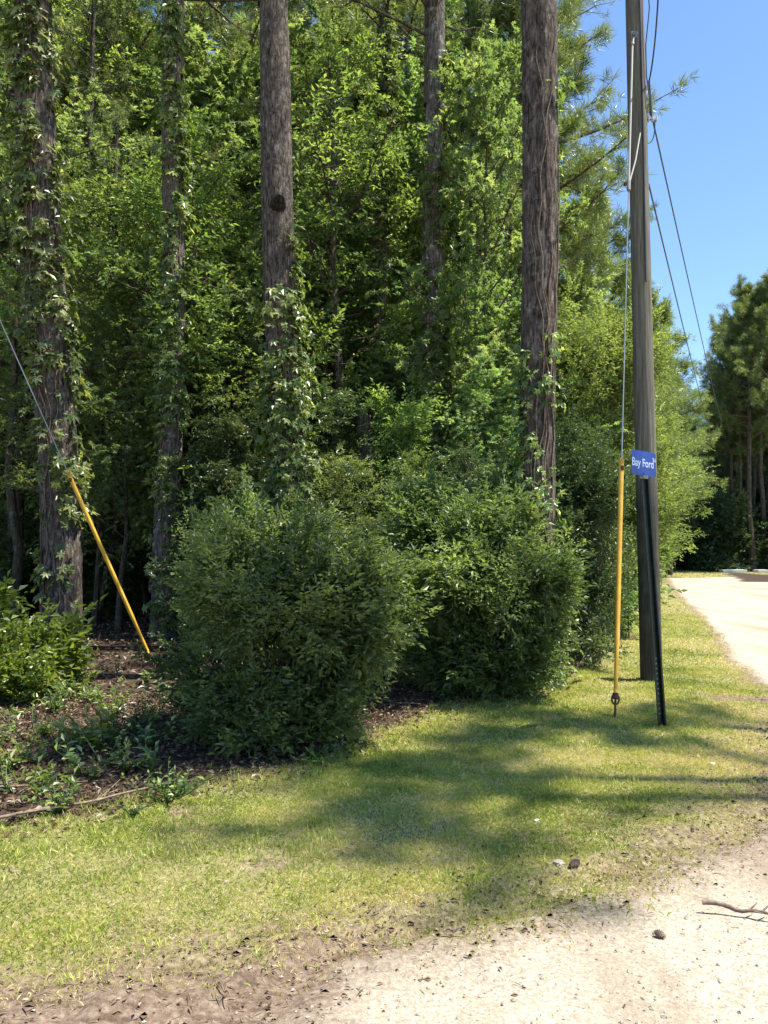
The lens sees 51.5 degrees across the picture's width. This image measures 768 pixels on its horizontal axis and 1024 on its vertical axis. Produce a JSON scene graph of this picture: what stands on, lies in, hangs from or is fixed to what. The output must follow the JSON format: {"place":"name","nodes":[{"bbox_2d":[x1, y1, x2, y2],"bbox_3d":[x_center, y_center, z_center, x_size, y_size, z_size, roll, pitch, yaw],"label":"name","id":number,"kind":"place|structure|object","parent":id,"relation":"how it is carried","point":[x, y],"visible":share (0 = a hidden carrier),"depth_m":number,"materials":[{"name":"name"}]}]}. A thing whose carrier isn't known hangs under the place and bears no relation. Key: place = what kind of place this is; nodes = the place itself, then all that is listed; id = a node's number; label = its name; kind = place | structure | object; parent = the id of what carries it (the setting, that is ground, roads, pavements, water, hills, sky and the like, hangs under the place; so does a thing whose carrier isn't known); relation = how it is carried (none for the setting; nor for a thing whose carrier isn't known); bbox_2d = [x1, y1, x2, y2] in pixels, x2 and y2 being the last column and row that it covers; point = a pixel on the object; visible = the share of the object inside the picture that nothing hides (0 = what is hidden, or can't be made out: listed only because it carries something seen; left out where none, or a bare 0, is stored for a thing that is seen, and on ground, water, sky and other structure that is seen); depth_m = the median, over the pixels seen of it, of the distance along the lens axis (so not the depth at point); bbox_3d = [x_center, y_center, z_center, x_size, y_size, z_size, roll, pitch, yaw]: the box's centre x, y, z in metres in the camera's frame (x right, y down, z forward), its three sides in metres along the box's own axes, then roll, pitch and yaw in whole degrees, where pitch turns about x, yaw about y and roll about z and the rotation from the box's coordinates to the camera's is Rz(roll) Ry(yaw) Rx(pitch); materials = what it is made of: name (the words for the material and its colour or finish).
{"place":"outdoors","nodes":[
{"label":"outdoors","id":0,"kind":"place"},
{"bbox_2d":[0,569,767,973],"bbox_3d":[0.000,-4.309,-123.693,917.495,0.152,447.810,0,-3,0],"label":"lawn","id":1,"kind":"structure","parent":0,"point":[446,905],"depth_m":4.33,"materials":[{"name":"green plant"}]},
{"bbox_2d":[623,0,661,681],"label":"utility pole","id":2,"kind":"object","parent":1,"relation":"on","point":[644,391],"visible":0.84,"depth_m":10.08,"materials":[{"name":"brown wood"}]},
{"bbox_2d":[611,36,633,716],"bbox_3d":[2.720,-2.027,8.957,0.083,8.411,2.516,-1,-3,24],"label":"guy wire","id":3,"kind":"object","parent":2,"relation":"attached to","point":[615,696],"visible":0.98,"depth_m":8.27,"materials":[{"name":"yellow"}]},
{"bbox_2d":[631,449,666,727],"bbox_3d":[2.364,0.746,7.236,0.415,2.611,0.129,2,-3,-30],"label":"street sign","id":4,"kind":"object","parent":1,"relation":"on","point":[643,464],"visible":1,"depth_m":7.29,"materials":[{"name":"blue metal"}]},
{"bbox_2d":[597,270,708,507],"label":"pine tree","id":5,"kind":"object","parent":1,"relation":"on","point":[682,397],"visible":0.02,"depth_m":32.65,"materials":[{"name":"green plant"}]},
{"bbox_2d":[614,357,719,590],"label":"leafy tree","id":6,"kind":"object","parent":1,"relation":"on","point":[671,422],"visible":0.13,"depth_m":26.84,"materials":[{"name":"green plant"}]},
{"bbox_2d":[661,359,717,574],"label":"pine tree","id":7,"kind":"object","parent":1,"relation":"on","point":[670,571],"visible":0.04,"depth_m":51.42,"materials":[{"name":"green plant"}]},
{"bbox_2d":[664,450,715,576],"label":"leafy tree","id":8,"kind":"object","parent":1,"relation":"on","point":[694,534],"visible":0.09,"depth_m":47.53,"materials":[{"name":"green plant"}]},
{"bbox_2d":[652,294,728,578],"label":"pine tree","id":9,"kind":"object","parent":1,"relation":"on","point":[685,363],"visible":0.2,"depth_m":40.38,"materials":[{"name":"green plant"}]},
{"bbox_2d":[676,508,761,571],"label":"shrub","id":10,"kind":"object","parent":1,"relation":"on","point":[707,562],"visible":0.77,"depth_m":60.55,"materials":[{"name":"green plant"}]},
{"bbox_2d":[713,273,767,416],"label":"pine tree","id":11,"kind":"object","parent":1,"relation":"on","point":[762,292],"visible":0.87,"depth_m":58.74,"materials":[{"name":"green plant"}]},
{"bbox_2d":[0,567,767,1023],"bbox_3d":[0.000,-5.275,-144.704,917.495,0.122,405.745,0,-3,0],"label":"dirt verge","id":12,"kind":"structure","parent":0,"point":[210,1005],"depth_m":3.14,"materials":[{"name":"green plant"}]},
{"bbox_2d":[122,757,221,803],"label":"woodland herb","id":13,"kind":"object","parent":12,"relation":"on","point":[171,796],"visible":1,"depth_m":5.03,"materials":[{"name":"green plant"}]},
{"bbox_2d":[1,727,767,1023],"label":"dirt crumbs","id":14,"kind":"object","parent":12,"relation":"on","point":[144,1014],"visible":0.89,"depth_m":3.45,"materials":[{"name":"brown soil"}]},
{"bbox_2d":[0,571,767,824],"bbox_3d":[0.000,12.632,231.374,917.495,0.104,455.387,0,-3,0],"label":"forest floor","id":15,"kind":"structure","parent":0,"point":[247,763],"depth_m":6.98,"materials":[{"name":"brown soil"}]},
{"bbox_2d":[0,522,39,624],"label":"shrub","id":16,"kind":"object","parent":15,"relation":"on","point":[4,564],"visible":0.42,"depth_m":17.11,"materials":[{"name":"green plant"}]},
{"bbox_2d":[0,0,86,621],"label":"pine tree","id":17,"kind":"object","parent":15,"relation":"on","point":[20,499],"visible":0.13,"depth_m":17.49,"materials":[{"name":"brown plant"}]},
{"bbox_2d":[13,0,86,655],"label":"pine tree","id":18,"kind":"object","parent":15,"relation":"on","point":[46,118],"visible":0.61,"depth_m":11.92,"materials":[{"name":"brown plant"}]},
{"bbox_2d":[0,0,98,616],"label":"climbing vine","id":19,"kind":"object","parent":18,"relation":"attached to","point":[24,174],"visible":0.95,"depth_m":11.86,"materials":[{"name":"green plant"}]},
{"bbox_2d":[21,755,78,798],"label":"woodland herb","id":20,"kind":"object","parent":15,"relation":"on","point":[34,789],"visible":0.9,"depth_m":5.07,"materials":[{"name":"green plant"}]},
{"bbox_2d":[20,772,82,812],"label":"woodland herb","id":21,"kind":"object","parent":15,"relation":"on","point":[61,796],"visible":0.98,"depth_m":4.81,"materials":[{"name":"green plant"}]},
{"bbox_2d":[0,568,107,707],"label":"leafy bush","id":22,"kind":"object","parent":15,"relation":"on","point":[31,656],"visible":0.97,"depth_m":8.60,"materials":[{"name":"green plant"}]},
{"bbox_2d":[0,390,115,614],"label":"leafy tree","id":23,"kind":"object","parent":15,"relation":"on","point":[5,516],"visible":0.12,"depth_m":17.75,"materials":[{"name":"green plant"}]},
{"bbox_2d":[0,0,160,622],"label":"leafy tree","id":24,"kind":"object","parent":15,"relation":"on","point":[12,281],"visible":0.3,"depth_m":16.74,"materials":[{"name":"green plant"}]},
{"bbox_2d":[0,0,161,356],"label":"pine tree","id":25,"kind":"object","parent":15,"relation":"on","point":[69,75],"visible":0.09,"depth_m":21.79,"materials":[{"name":"green plant"}]},
{"bbox_2d":[49,704,123,751],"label":"woodland herb","id":26,"kind":"object","parent":15,"relation":"on","point":[104,730],"visible":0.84,"depth_m":6.26,"materials":[{"name":"green plant"}]},
{"bbox_2d":[27,521,151,617],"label":"shrub","id":27,"kind":"object","parent":15,"relation":"on","point":[108,608],"visible":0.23,"depth_m":19.09,"materials":[{"name":"green plant"}]},
{"bbox_2d":[0,229,187,498],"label":"leafy tree","id":28,"kind":"object","parent":15,"relation":"on","point":[8,295],"visible":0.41,"depth_m":14.78,"materials":[{"name":"green plant"}]},
{"bbox_2d":[53,0,160,610],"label":"pine tree","id":29,"kind":"object","parent":15,"relation":"on","point":[92,67],"visible":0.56,"depth_m":19.45,"materials":[{"name":"green plant"}]},
{"bbox_2d":[0,0,217,409],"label":"leafy tree","id":30,"kind":"object","parent":15,"relation":"on","point":[85,145],"visible":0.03,"depth_m":23.24,"materials":[{"name":"green plant"}]},
{"bbox_2d":[65,97,161,624],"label":"pine tree","id":31,"kind":"object","parent":15,"relation":"on","point":[96,596],"visible":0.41,"depth_m":17.18,"materials":[{"name":"green plant"}]},
{"bbox_2d":[37,240,217,631],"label":"leafy tree","id":32,"kind":"object","parent":15,"relation":"on","point":[140,446],"visible":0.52,"depth_m":15.41,"materials":[{"name":"green plant"}]},
{"bbox_2d":[0,0,258,569],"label":"pine tree","id":33,"kind":"object","parent":15,"relation":"on","point":[141,13],"visible":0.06,"depth_m":22.20,"materials":[{"name":"green plant"}]},
{"bbox_2d":[0,160,263,619],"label":"leafy tree","id":34,"kind":"object","parent":15,"relation":"on","point":[111,543],"visible":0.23,"depth_m":17.01,"materials":[{"name":"green plant"}]},
{"bbox_2d":[82,396,208,617],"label":"leafy tree","id":35,"kind":"object","parent":15,"relation":"on","point":[140,572],"visible":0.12,"depth_m":18.38,"materials":[{"name":"green plant"}]},
{"bbox_2d":[0,0,322,606],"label":"leafy tree","id":36,"kind":"object","parent":15,"relation":"on","point":[80,38],"visible":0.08,"depth_m":21.03,"materials":[{"name":"green plant"}]},
{"bbox_2d":[76,252,257,574],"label":"leafy tree","id":37,"kind":"object","parent":15,"relation":"on","point":[135,558],"visible":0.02,"depth_m":18.52,"materials":[{"name":"green plant"}]},
{"bbox_2d":[63,106,335,625],"bbox_3d":[-4.062,-2.865,16.815,5.474,10.602,6.489,1,-3,-14],"label":"leafy tree","id":38,"kind":"object","parent":15,"relation":"on","point":[153,208],"visible":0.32,"depth_m":15.99,"materials":[{"name":"green plant"}]},
{"bbox_2d":[61,1,340,475],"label":"leafy tree","id":39,"kind":"object","parent":15,"relation":"on","point":[217,66],"visible":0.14,"depth_m":21.00,"materials":[{"name":"green plant"}]},
{"bbox_2d":[78,0,334,190],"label":"pine tree","id":40,"kind":"object","parent":15,"relation":"on","point":[198,19],"visible":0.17,"depth_m":22.00,"materials":[{"name":"green plant"}]},
{"bbox_2d":[144,411,270,620],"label":"leafy tree","id":41,"kind":"object","parent":15,"relation":"on","point":[235,425],"visible":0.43,"depth_m":14.03,"materials":[{"name":"green plant"}]},
{"bbox_2d":[148,464,280,665],"bbox_3d":[-2.168,0.869,11.355,2.531,3.189,2.216,0,-3,8],"label":"shrub","id":42,"kind":"object","parent":15,"relation":"on","point":[245,501],"visible":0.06,"depth_m":11.37,"materials":[{"name":"green plant"}]},
{"bbox_2d":[105,193,348,530],"bbox_3d":[-3.397,-2.559,18.712,6.035,10.198,6.512,1,-3,-17],"label":"leafy tree","id":43,"kind":"object","parent":15,"relation":"on","point":[251,223],"visible":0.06,"depth_m":17.71,"materials":[{"name":"green plant"}]},
{"bbox_2d":[154,306,316,514],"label":"leafy tree","id":44,"kind":"object","parent":15,"relation":"on","point":[240,359],"visible":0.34,"depth_m":15.36,"materials":[{"name":"green plant"}]},
{"bbox_2d":[145,0,337,638],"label":"pine tree","id":45,"kind":"object","parent":15,"relation":"on","point":[167,449],"visible":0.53,"depth_m":14.64,"materials":[{"name":"brown plant"}]},
{"bbox_2d":[135,0,202,638],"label":"climbing vine","id":46,"kind":"object","parent":45,"relation":"attached to","point":[166,396],"visible":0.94,"depth_m":14.52,"materials":[{"name":"green plant"}]},
{"bbox_2d":[141,8,376,429],"bbox_3d":[-2.954,-6.211,23.586,8.408,17.934,9.059,1,-3,-18],"label":"leafy tree","id":47,"kind":"object","parent":15,"relation":"on","point":[298,29],"visible":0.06,"depth_m":22.28,"materials":[{"name":"green plant"}]},
{"bbox_2d":[257,0,308,516],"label":"pine tree","id":48,"kind":"object","parent":15,"relation":"on","point":[277,216],"visible":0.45,"depth_m":12.66,"materials":[{"name":"brown plant"}]},
{"bbox_2d":[245,223,333,524],"bbox_3d":[-1.519,-1.102,12.674,1.408,7.015,1.414,2,-3,-35],"label":"climbing vine","id":49,"kind":"object","parent":48,"relation":"attached to","point":[296,419],"visible":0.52,"depth_m":12.43,"materials":[{"name":"green plant"}]},
{"bbox_2d":[127,469,452,762],"bbox_3d":[-0.885,0.889,6.858,2.488,2.486,3.012,2,-3,-38],"label":"wax myrtle","id":50,"kind":"object","parent":15,"relation":"on","point":[318,601],"visible":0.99,"depth_m":6.29,"materials":[{"name":"green plant"}]},
{"bbox_2d":[180,213,400,530],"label":"leafy tree","id":51,"kind":"object","parent":15,"relation":"on","point":[326,310],"visible":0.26,"depth_m":16.26,"materials":[{"name":"green plant"}]},
{"bbox_2d":[201,170,409,478],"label":"leafy tree","id":52,"kind":"object","parent":15,"relation":"on","point":[357,287],"visible":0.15,"depth_m":18.30,"materials":[{"name":"green plant"}]},
{"bbox_2d":[124,0,492,448],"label":"leafy tree","id":53,"kind":"object","parent":15,"relation":"on","point":[317,30],"visible":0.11,"depth_m":21.36,"materials":[{"name":"green plant"}]},
{"bbox_2d":[185,0,455,382],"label":"pine tree","id":54,"kind":"object","parent":15,"relation":"on","point":[356,12],"visible":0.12,"depth_m":22.53,"materials":[{"name":"green plant"}]},
{"bbox_2d":[174,21,470,455],"bbox_3d":[-1.224,-4.123,17.107,7.107,13.161,8.306,0,-3,-7],"label":"leafy tree","id":55,"kind":"object","parent":15,"relation":"on","point":[348,68],"visible":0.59,"depth_m":16.45,"materials":[{"name":"green plant"}]},
{"bbox_2d":[237,378,429,550],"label":"leafy tree","id":56,"kind":"object","parent":15,"relation":"on","point":[325,398],"visible":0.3,"depth_m":13.32,"materials":[{"name":"green plant"}]},
{"bbox_2d":[281,443,395,553],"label":"leafy tree","id":57,"kind":"object","parent":15,"relation":"on","point":[335,462],"visible":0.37,"depth_m":12.52,"materials":[{"name":"green plant"}]},
{"bbox_2d":[293,71,391,518],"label":"pine tree","id":58,"kind":"object","parent":15,"relation":"on","point":[332,162],"visible":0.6,"depth_m":16.31,"materials":[{"name":"green plant"}]},
{"bbox_2d":[357,414,376,538],"bbox_3d":[-0.202,0.330,13.498,0.529,4.017,0.430,0,-3,0],"label":"dead snag","id":59,"kind":"object","parent":15,"relation":"on","point":[364,419],"visible":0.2,"depth_m":13.53,"materials":[{"name":"brown wood"}]},
{"bbox_2d":[325,413,436,550],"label":"shrub","id":60,"kind":"object","parent":15,"relation":"on","point":[383,460],"visible":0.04,"depth_m":13.36,"materials":[{"name":"green plant"}]},
{"bbox_2d":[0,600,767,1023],"bbox_3d":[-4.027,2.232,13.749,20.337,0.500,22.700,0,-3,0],"label":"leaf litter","id":61,"kind":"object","parent":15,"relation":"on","point":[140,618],"visible":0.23,"depth_m":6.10,"materials":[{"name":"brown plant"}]},
{"bbox_2d":[315,364,469,520],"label":"leafy tree","id":62,"kind":"object","parent":15,"relation":"on","point":[367,382],"visible":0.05,"depth_m":16.76,"materials":[{"name":"green plant"}]},
{"bbox_2d":[226,94,570,496],"bbox_3d":[0.052,-3.882,18.935,8.202,12.844,7.601,-2,-4,41],"label":"leafy tree","id":63,"kind":"object","parent":15,"relation":"on","point":[403,200],"visible":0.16,"depth_m":18.41,"materials":[{"name":"green plant"}]},
{"bbox_2d":[297,0,499,455],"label":"pine tree","id":64,"kind":"object","parent":15,"relation":"on","point":[399,16],"visible":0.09,"depth_m":22.77,"materials":[{"name":"green plant"}]},
{"bbox_2d":[349,472,448,644],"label":"leafy tree","id":65,"kind":"object","parent":15,"relation":"on","point":[414,483],"visible":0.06,"depth_m":11.35,"materials":[{"name":"green plant"}]},
{"bbox_2d":[347,378,451,517],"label":"sunlit sapling","id":66,"kind":"object","parent":15,"relation":"on","point":[408,433],"visible":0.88,"depth_m":13.40,"materials":[{"name":"green plant"}]},
{"bbox_2d":[317,0,493,477],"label":"pine tree","id":67,"kind":"object","parent":15,"relation":"on","point":[434,32],"visible":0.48,"depth_m":15.70,"materials":[{"name":"brown plant"}]},
{"bbox_2d":[406,49,464,493],"bbox_3d":[1.019,-3.426,15.679,1.175,11.538,1.178,0,-3,0],"label":"climbing vine","id":68,"kind":"object","parent":67,"relation":"attached to","point":[435,365],"visible":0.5,"depth_m":15.51,"materials":[{"name":"green plant"}]},
{"bbox_2d":[314,0,502,426],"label":"pine tree","id":69,"kind":"object","parent":15,"relation":"on","point":[379,89],"visible":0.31,"depth_m":17.85,"materials":[{"name":"brown plant"}]},
{"bbox_2d":[355,0,406,457],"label":"climbing vine","id":70,"kind":"object","parent":69,"relation":"attached to","point":[393,89],"visible":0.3,"depth_m":17.68,"materials":[{"name":"green plant"}]},
{"bbox_2d":[366,447,461,552],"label":"leafy tree","id":71,"kind":"object","parent":15,"relation":"on","point":[405,469],"visible":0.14,"depth_m":12.69,"materials":[{"name":"green plant"}]},
{"bbox_2d":[352,296,488,486],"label":"leafy tree","id":72,"kind":"object","parent":15,"relation":"on","point":[378,353],"visible":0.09,"depth_m":16.56,"materials":[{"name":"green plant"}]},
{"bbox_2d":[341,0,557,461],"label":"leafy tree","id":73,"kind":"object","parent":15,"relation":"on","point":[418,75],"visible":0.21,"depth_m":19.03,"materials":[{"name":"green plant"}]},
{"bbox_2d":[349,233,561,488],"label":"leafy tree","id":74,"kind":"object","parent":15,"relation":"on","point":[473,269],"visible":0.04,"depth_m":18.72,"materials":[{"name":"green plant"}]},
{"bbox_2d":[395,440,517,628],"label":"leafy tree","id":75,"kind":"object","parent":15,"relation":"on","point":[469,453],"visible":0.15,"depth_m":11.40,"materials":[{"name":"green plant"}]},
{"bbox_2d":[343,434,597,705],"bbox_3d":[1.019,0.657,8.923,2.959,3.194,2.930,-2,-3,30],"label":"wax myrtle","id":76,"kind":"object","parent":15,"relation":"on","point":[484,555],"visible":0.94,"depth_m":8.39,"materials":[{"name":"green plant"}]},
{"bbox_2d":[417,353,566,488],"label":"leafy tree","id":77,"kind":"object","parent":15,"relation":"on","point":[489,376],"visible":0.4,"depth_m":13.23,"materials":[{"name":"green plant"}]},
{"bbox_2d":[365,20,619,477],"bbox_3d":[2.403,-3.512,15.443,4.215,11.784,5.722,-1,-3,22],"label":"leafy tree","id":78,"kind":"object","parent":15,"relation":"on","point":[494,129],"visible":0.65,"depth_m":14.88,"materials":[{"name":"green plant"}]},
{"bbox_2d":[343,0,648,471],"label":"pine tree","id":79,"kind":"object","parent":15,"relation":"on","point":[603,90],"visible":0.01,"depth_m":25.82,"materials":[{"name":"green plant"}]},
{"bbox_2d":[412,0,615,475],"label":"pine tree","id":80,"kind":"object","parent":15,"relation":"on","point":[498,23],"visible":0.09,"depth_m":19.66,"materials":[{"name":"green plant"}]},
{"bbox_2d":[423,297,633,550],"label":"leafy tree","id":81,"kind":"object","parent":15,"relation":"on","point":[509,315],"visible":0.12,"depth_m":14.13,"materials":[{"name":"green plant"}]},
{"bbox_2d":[519,0,567,687],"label":"pine tree","id":82,"kind":"object","parent":15,"relation":"on","point":[537,26],"visible":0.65,"depth_m":9.57,"materials":[{"name":"brown plant"}]},
{"bbox_2d":[502,12,585,690],"bbox_3d":[1.917,-1.891,9.449,1.022,8.361,0.749,0,-3,0],"label":"climbing vine","id":83,"kind":"object","parent":82,"relation":"attached to","point":[520,473],"visible":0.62,"depth_m":9.40,"materials":[{"name":"green plant"}]},
{"bbox_2d":[393,0,700,470],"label":"pine tree","id":84,"kind":"object","parent":15,"relation":"on","point":[572,56],"visible":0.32,"depth_m":19.24,"materials":[{"name":"green plant"}]},
{"bbox_2d":[474,105,687,456],"bbox_3d":[4.764,-4.690,22.340,7.282,14.804,5.975,2,-3,-36],"label":"pine tree","id":85,"kind":"object","parent":15,"relation":"on","point":[567,126],"visible":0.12,"depth_m":22.04,"materials":[{"name":"green plant"}]},
{"bbox_2d":[499,276,701,639],"bbox_3d":[4.048,-1.098,14.782,3.873,6.831,4.054,0,-3,0],"label":"sunlit sapling","id":86,"kind":"object","parent":15,"relation":"on","point":[596,351],"visible":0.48,"depth_m":14.50,"materials":[{"name":"green plant"}]},
{"bbox_2d":[556,497,674,638],"bbox_3d":[3.717,0.867,15.851,4.319,3.992,4.662,2,-4,-42],"label":"shrub","id":87,"kind":"object","parent":15,"relation":"on","point":[633,603],"visible":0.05,"depth_m":14.61,"materials":[{"name":"green plant"}]},
{"bbox_2d":[555,386,677,668],"bbox_3d":[3.077,0.281,11.929,2.802,4.123,3.175,0,-3,0],"label":"roadside shrub","id":88,"kind":"object","parent":15,"relation":"on","point":[591,491],"visible":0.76,"depth_m":11.72,"materials":[{"name":"green plant"}]},
{"bbox_2d":[557,185,692,448],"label":"pine tree","id":89,"kind":"object","parent":15,"relation":"on","point":[619,240],"visible":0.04,"depth_m":26.17,"materials":[{"name":"green plant"}]},
{"bbox_2d":[674,481,767,570],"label":"shrub","id":90,"kind":"object","parent":15,"relation":"on","point":[736,507],"visible":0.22,"depth_m":60.21,"materials":[{"name":"green plant"}]},
{"bbox_2d":[686,309,766,503],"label":"pine tree","id":91,"kind":"object","parent":15,"relation":"on","point":[714,324],"visible":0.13,"depth_m":66.03,"materials":[{"name":"green plant"}]},
{"bbox_2d":[693,484,767,569],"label":"shrub","id":92,"kind":"object","parent":15,"relation":"on","point":[720,509],"visible":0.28,"depth_m":60.82,"materials":[{"name":"green plant"}]},
{"bbox_2d":[695,325,767,559],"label":"pine tree","id":93,"kind":"object","parent":15,"relation":"on","point":[739,451],"visible":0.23,"depth_m":63.16,"materials":[{"name":"green plant"}]},
{"bbox_2d":[698,296,767,557],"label":"pine tree","id":94,"kind":"object","parent":15,"relation":"on","point":[761,488],"visible":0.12,"depth_m":62.16,"materials":[{"name":"green plant"}]},
{"bbox_2d":[702,273,767,570],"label":"pine tree","id":95,"kind":"object","parent":15,"relation":"on","point":[739,290],"visible":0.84,"depth_m":59.94,"materials":[{"name":"green plant"}]},
{"bbox_3d":[-6.877,-3.126,9.299,0.280,10.700,0.280,0,-3,0],"label":"utility pole","id":96,"kind":"object","parent":15,"relation":"on","visible":0},
{"bbox_2d":[0,320,155,667],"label":"guy wire","id":97,"kind":"object","parent":96,"relation":"attached to","point":[99,543],"visible":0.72,"depth_m":10.41,"materials":[{"name":"yellow"}]},
{"bbox_2d":[4,0,767,463],"label":"sky","id":98,"kind":"structure","parent":0,"point":[713,141],"materials":[{"name":"blue"}]},
{"bbox_2d":[11,576,767,1023],"bbox_3d":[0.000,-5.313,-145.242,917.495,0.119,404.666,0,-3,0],"label":"gravel road","id":99,"kind":"structure","parent":0,"point":[735,609],"depth_m":3.10,"materials":[{"name":"beige gravel"}]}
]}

